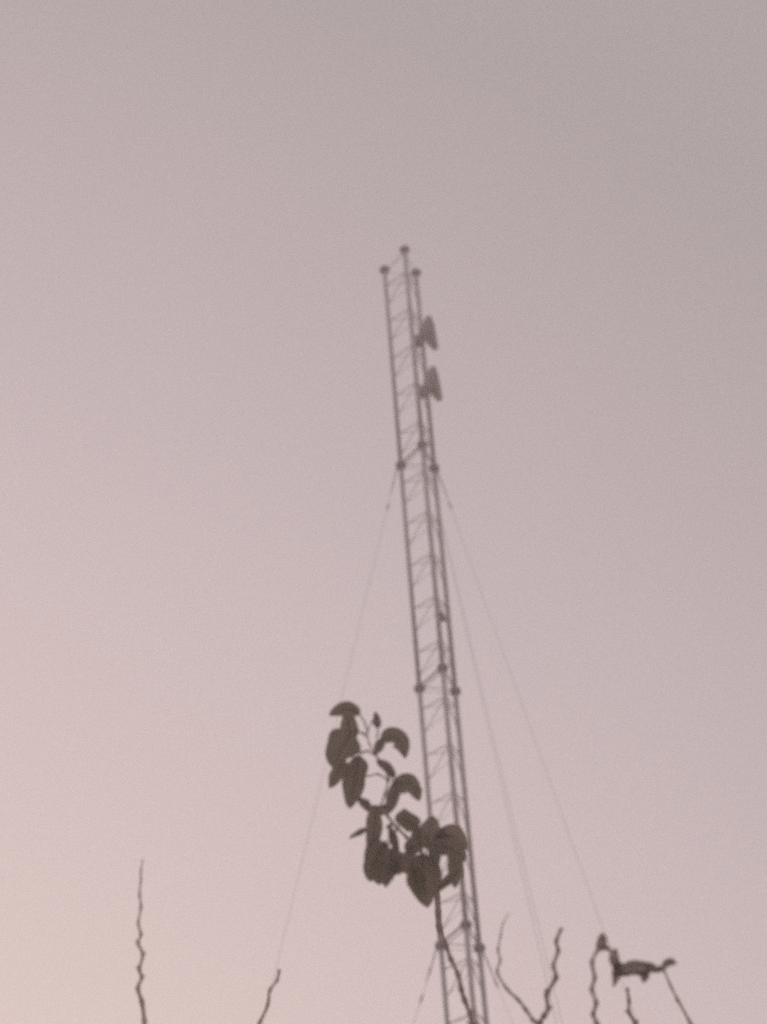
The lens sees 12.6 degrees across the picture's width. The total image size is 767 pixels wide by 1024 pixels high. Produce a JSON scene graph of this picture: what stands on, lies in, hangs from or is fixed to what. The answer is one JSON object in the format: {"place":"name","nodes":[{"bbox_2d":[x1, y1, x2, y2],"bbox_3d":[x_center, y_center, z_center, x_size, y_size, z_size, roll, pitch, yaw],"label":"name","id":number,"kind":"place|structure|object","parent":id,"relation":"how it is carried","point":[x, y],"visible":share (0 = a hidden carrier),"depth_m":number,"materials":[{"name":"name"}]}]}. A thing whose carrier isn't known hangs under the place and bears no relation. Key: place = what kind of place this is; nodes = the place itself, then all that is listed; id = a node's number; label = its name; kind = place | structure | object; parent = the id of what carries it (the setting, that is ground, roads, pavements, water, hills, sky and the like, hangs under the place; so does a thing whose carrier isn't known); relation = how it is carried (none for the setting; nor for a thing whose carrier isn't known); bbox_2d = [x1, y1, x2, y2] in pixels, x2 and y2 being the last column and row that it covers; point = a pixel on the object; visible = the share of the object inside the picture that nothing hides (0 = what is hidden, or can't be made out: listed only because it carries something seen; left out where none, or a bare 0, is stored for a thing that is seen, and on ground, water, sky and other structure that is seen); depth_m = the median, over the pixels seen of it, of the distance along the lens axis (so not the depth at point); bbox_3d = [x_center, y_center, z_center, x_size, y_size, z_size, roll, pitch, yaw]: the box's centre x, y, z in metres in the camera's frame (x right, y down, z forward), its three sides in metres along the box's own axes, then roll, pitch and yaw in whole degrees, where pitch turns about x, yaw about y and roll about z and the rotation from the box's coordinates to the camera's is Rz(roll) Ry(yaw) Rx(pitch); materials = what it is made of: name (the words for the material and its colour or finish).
{"place":"outdoors","nodes":[
{"label":"outdoors","id":0,"kind":"place"},
{"bbox_2d":[0,0,766,1023],"label":"sky","id":1,"kind":"structure","parent":0,"point":[203,203],"materials":[{"name":"grey"}]},
{"bbox_3d":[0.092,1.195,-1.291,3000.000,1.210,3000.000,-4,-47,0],"label":"ground","id":2,"kind":"structure","parent":0,"visible":0},
{"bbox_2d":[135,859,146,1023],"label":"bare twig","id":3,"kind":"object","parent":2,"relation":"on","point":[138,989],"visible":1,"depth_m":6.00,"materials":[{"name":"brown plant"}]},
{"bbox_2d":[257,969,280,1023],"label":"bare twig","id":4,"kind":"object","parent":2,"relation":"on","point":[276,981],"visible":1,"depth_m":6.30,"materials":[{"name":"brown plant"}]},
{"bbox_2d":[325,701,476,1023],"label":"leafy branch","id":5,"kind":"object","parent":2,"relation":"on","point":[384,864],"visible":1,"depth_m":5.98,"materials":[{"name":"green plant"}]},
{"bbox_2d":[379,245,488,1023],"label":"lattice mast","id":6,"kind":"object","parent":2,"relation":"on","point":[455,693],"visible":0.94,"depth_m":31.58,"materials":[{"name":"metal"}]},
{"bbox_2d":[263,468,396,1021],"bbox_3d":[-2.423,9.635,24.390,7.036,26.618,0.500,-18,-49,12],"label":"guy wire","id":7,"kind":"object","parent":6,"relation":"attached to","point":[387,507],"visible":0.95,"depth_m":31.69,"materials":[{"name":"metal"}]},
{"bbox_2d":[413,949,436,1023],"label":"guy wire","id":8,"kind":"object","parent":6,"relation":"attached to","point":[429,972],"visible":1,"depth_m":28.84,"materials":[{"name":"metal"}]},
{"bbox_2d":[415,315,437,350],"bbox_3d":[0.416,-1.754,34.863,0.191,0.493,0.398,-12,-48,7],"label":"dish antenna","id":9,"kind":"object","parent":6,"relation":"attached to","point":[428,334],"visible":1,"depth_m":34.79,"materials":[{"name":"metal"}]},
{"bbox_2d":[419,366,441,401],"bbox_3d":[0.453,-1.224,34.292,0.183,0.493,0.398,-12,-48,7],"label":"dish antenna","id":10,"kind":"object","parent":6,"relation":"attached to","point":[432,385],"visible":1,"depth_m":34.23,"materials":[{"name":"metal"}]},
{"bbox_2d":[425,455,556,1023],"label":"guy wire","id":11,"kind":"object","parent":6,"relation":"attached to","point":[493,750],"visible":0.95,"depth_m":28.16,"materials":[{"name":"metal"}]},
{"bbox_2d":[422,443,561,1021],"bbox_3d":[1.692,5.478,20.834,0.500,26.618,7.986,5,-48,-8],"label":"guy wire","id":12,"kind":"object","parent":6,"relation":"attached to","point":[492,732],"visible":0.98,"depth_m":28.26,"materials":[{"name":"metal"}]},
{"bbox_2d":[483,951,512,1023],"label":"guy wire","id":13,"kind":"object","parent":6,"relation":"attached to","point":[495,982],"visible":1,"depth_m":28.94,"materials":[{"name":"metal"}]},
{"bbox_2d":[437,471,635,1018],"bbox_3d":[4.346,10.386,25.568,8.136,26.618,0.500,29,-55,-27],"label":"guy wire","id":14,"kind":"object","parent":6,"relation":"attached to","point":[449,504],"visible":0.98,"depth_m":31.96,"materials":[{"name":"metal"}]},
{"bbox_2d":[495,913,563,1023],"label":"forked twig","id":15,"kind":"object","parent":2,"relation":"on","point":[548,1007],"visible":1,"depth_m":5.70,"materials":[{"name":"brown plant"}]},
{"bbox_2d":[625,987,638,1023],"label":"bare twig","id":16,"kind":"object","parent":2,"relation":"on","point":[628,1011],"visible":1,"depth_m":5.92,"materials":[{"name":"brown plant"}]},
{"bbox_2d":[589,933,676,1023],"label":"leafy twig","id":17,"kind":"object","parent":2,"relation":"on","point":[642,969],"visible":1,"depth_m":5.50,"materials":[{"name":"brown plant"}]},
{"bbox_2d":[663,970,692,1023],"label":"bare twig","id":18,"kind":"object","parent":2,"relation":"on","point":[678,1001],"visible":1,"depth_m":5.80,"materials":[{"name":"brown plant"}]}
]}

